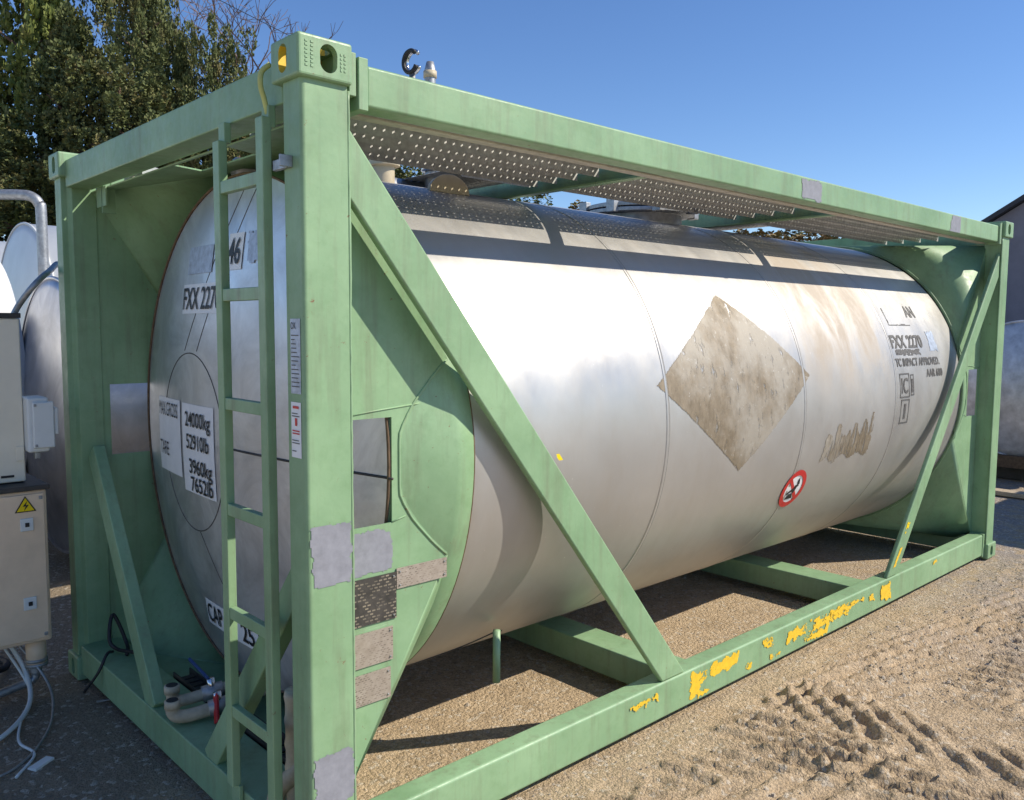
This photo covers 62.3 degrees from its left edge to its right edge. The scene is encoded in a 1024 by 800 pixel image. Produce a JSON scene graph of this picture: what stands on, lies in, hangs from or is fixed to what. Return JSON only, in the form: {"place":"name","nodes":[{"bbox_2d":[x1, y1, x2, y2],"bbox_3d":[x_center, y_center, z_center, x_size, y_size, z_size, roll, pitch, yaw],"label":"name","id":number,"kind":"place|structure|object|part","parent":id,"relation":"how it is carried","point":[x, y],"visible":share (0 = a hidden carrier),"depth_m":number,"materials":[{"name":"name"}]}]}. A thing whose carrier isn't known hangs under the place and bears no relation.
{"place":"outdoors","nodes":[
{"label":"outdoors","id":0,"kind":"place"},
{"bbox_2d":[0,470,1023,799],"bbox_3d":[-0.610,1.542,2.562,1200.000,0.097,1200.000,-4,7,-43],"label":"ground","id":1,"kind":"structure","parent":0,"point":[866,750],"depth_m":3.96,"materials":[{"name":"beige sand"}]},
{"bbox_2d":[0,241,5,261],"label":"storage tank","id":2,"kind":"object","parent":1,"relation":"on","point":[2,245],"depth_m":10.38,"materials":[{"name":"metal"}]},
{"bbox_2d":[0,656,10,672],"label":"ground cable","id":3,"kind":"object","parent":1,"relation":"on","point":[5,663],"visible":1,"depth_m":4.35,"materials":[{"name":"black rubber"}]},
{"bbox_2d":[0,262,26,469],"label":"storage tank","id":4,"kind":"object","parent":1,"relation":"on","point":[7,301],"visible":0.12,"depth_m":6.41,"materials":[{"name":"metal"}]},
{"bbox_2d":[0,647,32,740],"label":"ground cable","id":5,"kind":"object","parent":1,"relation":"on","point":[14,726],"visible":0.86,"depth_m":3.97,"materials":[{"name":"white plastic"}]},
{"bbox_2d":[3,649,35,778],"bbox_3d":[-2.159,1.296,3.721,0.141,0.306,0.967,-3,6,-35],"label":"ground cable","id":6,"kind":"object","parent":1,"relation":"on","point":[20,723],"visible":0.81,"depth_m":3.60,"materials":[{"name":"white plastic"}]},
{"bbox_2d":[0,82,41,241],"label":"cypress tree","id":7,"kind":"object","parent":1,"relation":"on","point":[14,118],"visible":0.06,"depth_m":20.86,"materials":[{"name":"green plant"}]},
{"bbox_2d":[0,189,49,275],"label":"handrail pipe","id":8,"kind":"object","parent":1,"relation":"on","point":[36,201],"visible":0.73,"depth_m":7.13,"materials":[{"name":"metal"}]},
{"bbox_2d":[0,473,51,649],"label":"control cabinet","id":9,"kind":"object","parent":1,"relation":"on","point":[25,610],"visible":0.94,"depth_m":3.94,"materials":[{"name":"beige metal"}]},
{"bbox_2d":[0,313,25,483],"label":"control cabinet","id":10,"kind":"object","parent":9,"relation":"on","point":[12,459],"visible":1,"depth_m":3.96,"materials":[{"name":"white metal"}]},
{"bbox_2d":[11,261,57,312],"bbox_3d":[-2.512,-0.295,4.729,0.204,0.905,1.514,-1,5,-15],"label":"rubber hose","id":11,"kind":"object","parent":10,"relation":"attached to","point":[33,285],"visible":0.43,"depth_m":4.00,"materials":[{"name":"rubber"}]},
{"bbox_2d":[22,395,58,458],"bbox_3d":[-2.264,0.130,4.053,0.132,0.295,0.182,-4,7,-43],"label":"junction box","id":12,"kind":"object","parent":10,"relation":"attached to","point":[40,421],"visible":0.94,"depth_m":3.98,"materials":[{"name":"white plastic"}]},
{"bbox_2d":[0,640,47,697],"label":"drain elbow pipe","id":13,"kind":"object","parent":9,"relation":"attached to","point":[36,655],"visible":0.9,"depth_m":4.06,"materials":[{"name":"grey plastic"}]},
{"bbox_3d":[-2.530,0.806,3.707,0.890,0.695,0.011,-4,7,-43],"label":"door","id":14,"kind":"part","parent":9,"relation":"part of","materials":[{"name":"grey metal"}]},
{"bbox_2d":[0,646,54,777],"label":"ground cable","id":15,"kind":"object","parent":1,"relation":"on","point":[48,728],"visible":0.88,"depth_m":3.74,"materials":[{"name":"white plastic"}]},
{"bbox_2d":[0,109,55,238],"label":"cypress tree","id":16,"kind":"object","parent":1,"relation":"on","point":[15,176],"visible":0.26,"depth_m":19.24,"materials":[{"name":"green plant"}]},
{"bbox_2d":[1,222,57,328],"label":"storage tank","id":17,"kind":"object","parent":1,"relation":"on","point":[19,262],"visible":0.09,"depth_m":8.18,"materials":[{"name":"metal"}]},
{"bbox_2d":[27,756,53,771],"bbox_3d":[-1.897,1.465,3.409,0.040,0.012,0.100,1,5,13],"label":"plastic scrap","id":18,"kind":"object","parent":1,"relation":"on","point":[41,763],"visible":1,"depth_m":3.40,"materials":[{"name":"white plastic"}]},
{"bbox_2d":[0,0,103,239],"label":"pine tree","id":19,"kind":"object","parent":1,"relation":"on","point":[37,20],"visible":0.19,"depth_m":20.42,"materials":[{"name":"green plant"}]},
{"bbox_2d":[4,0,114,241],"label":"cypress tree","id":20,"kind":"object","parent":1,"relation":"on","point":[70,27],"visible":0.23,"depth_m":19.93,"materials":[{"name":"green plant"}]},
{"bbox_2d":[22,276,149,553],"bbox_3d":[-1.307,0.028,7.923,5.640,2.114,1.988,-4,7,-43],"label":"storage tank","id":21,"kind":"object","parent":1,"relation":"on","point":[41,333],"visible":0.2,"depth_m":5.83,"materials":[{"name":"metal"}]},
{"bbox_2d":[96,698,109,702],"bbox_3d":[-1.891,1.417,4.023,0.150,0.006,0.016,-3,6,-31],"label":"metal strip","id":22,"kind":"object","parent":1,"relation":"on","point":[102,700],"visible":0.5,"depth_m":3.99,"materials":[{"name":"metal"}]},
{"bbox_2d":[35,38,201,225],"bbox_3d":[-8.791,-4.026,19.555,4.786,8.173,4.400,-1,5,-18],"label":"cypress tree","id":23,"kind":"object","parent":1,"relation":"on","point":[101,68],"visible":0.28,"depth_m":18.63,"materials":[{"name":"green plant"}]},
{"bbox_2d":[68,0,199,145],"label":"cypress tree","id":24,"kind":"object","parent":1,"relation":"on","point":[108,11],"visible":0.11,"depth_m":21.10,"materials":[{"name":"green plant"}]},
{"bbox_2d":[104,0,189,167],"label":"cypress tree","id":25,"kind":"object","parent":1,"relation":"on","point":[138,17],"visible":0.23,"depth_m":19.49,"materials":[{"name":"green plant"}]},
{"bbox_2d":[166,30,209,167],"bbox_3d":[-7.743,-4.373,20.310,1.921,8.758,1.751,0,5,0],"label":"cypress tree","id":26,"kind":"object","parent":1,"relation":"on","point":[178,67],"visible":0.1,"depth_m":19.95,"materials":[{"name":"green plant"}]},
{"bbox_2d":[166,68,249,168],"bbox_3d":[-6.537,-3.667,19.846,3.989,7.430,3.666,0,5,-4],"label":"cypress tree","id":27,"kind":"object","parent":1,"relation":"on","point":[209,161],"visible":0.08,"depth_m":18.72,"materials":[{"name":"green plant"}]},
{"bbox_2d":[181,9,257,169],"bbox_3d":[-7.073,-4.616,20.413,2.659,9.235,2.444,3,6,28],"label":"cypress tree","id":28,"kind":"object","parent":1,"relation":"on","point":[212,69],"visible":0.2,"depth_m":19.82,"materials":[{"name":"green plant"}]},
{"bbox_2d":[122,0,342,89],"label":"bare tree","id":29,"kind":"object","parent":1,"relation":"on","point":[237,22],"visible":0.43,"depth_m":29.27,"materials":[{"name":"brown plant"}]},
{"bbox_2d":[395,165,424,178],"bbox_3d":[-2.975,-3.362,22.692,4.400,6.369,4.786,3,5,24],"label":"cypress tree","id":30,"kind":"object","parent":1,"relation":"on","point":[400,173],"visible":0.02,"depth_m":21.52,"materials":[{"name":"green plant"}]},
{"bbox_2d":[3,513,1023,799],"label":"pebbles","id":31,"kind":"object","parent":1,"relation":"on","point":[773,795],"visible":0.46,"depth_m":4.47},
{"bbox_2d":[48,31,1013,799],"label":"tank container","id":32,"kind":"object","parent":1,"relation":"on","point":[454,397],"visible":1,"depth_m":3.63,"materials":[{"name":"metal"}]},
{"bbox_2d":[509,193,553,205],"bbox_3d":[-0.557,-2.968,22.574,5.052,5.626,4.644,1,5,11],"label":"cypress tree","id":33,"kind":"object","parent":1,"relation":"on","point":[537,197],"visible":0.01,"depth_m":22.93,"materials":[{"name":"green plant"}]},
{"bbox_2d":[568,199,585,209],"bbox_3d":[1.704,-2.673,22.703,4.418,5.040,4.172,2,5,16],"label":"hedge bush","id":34,"kind":"object","parent":1,"relation":"on","point":[575,206],"depth_m":21.38,"materials":[{"name":"green plant"}]},
{"bbox_2d":[733,228,811,241],"bbox_3d":[6.204,-2.221,21.431,4.418,4.410,4.172,0,5,1],"label":"hedge bush","id":35,"kind":"object","parent":1,"relation":"on","point":[778,234],"visible":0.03,"depth_m":20.97,"materials":[{"name":"green plant"}]},
{"bbox_2d":[794,231,843,241],"bbox_3d":[8.046,-2.054,20.845,4.172,4.200,4.418,0,5,-6],"label":"hedge bush","id":36,"kind":"object","parent":1,"relation":"on","point":[815,235],"visible":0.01,"depth_m":20.23,"materials":[{"name":"green plant"}]},
{"bbox_2d":[966,320,1023,479],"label":"storage tank","id":37,"kind":"object","parent":1,"relation":"on","point":[1010,458],"visible":0.52,"depth_m":9.89,"materials":[{"name":"metal"}]},
{"bbox_2d":[981,194,1023,322],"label":"warehouse","id":38,"kind":"structure","parent":1,"relation":"on","point":[1013,211],"depth_m":26.61,"materials":[{"name":"grey metal"}]},
{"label":"utility pole","id":39,"kind":"object","parent":1,"relation":"on","visible":0},
{"bbox_2d":[75,10,229,74],"bbox_3d":[-9.469,-10.540,20.519,17.513,7.517,0.887,1,5,8],"label":"overhead wire","id":40,"kind":"object","parent":39,"relation":"attached to","point":[124,37],"visible":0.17,"depth_m":20.67,"materials":[{"name":"metal"}]},
{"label":"utility pole","id":41,"kind":"object","parent":1,"relation":"on","visible":0},
{"bbox_2d":[220,0,287,34],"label":"overhead wire","id":42,"kind":"object","parent":41,"relation":"attached to","point":[252,16],"visible":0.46,"depth_m":26.85,"materials":[{"name":"black metal"}]},
{"bbox_2d":[0,0,1023,241],"label":"sky","id":43,"kind":"structure","parent":0,"point":[916,102],"materials":[{"name":"blue"}]},
{"bbox_2d":[995,488,1023,498],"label":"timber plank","id":44,"kind":"object","parent":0,"point":[1009,493],"visible":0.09,"depth_m":9.05,"materials":[{"name":"beige wood"}]}
]}

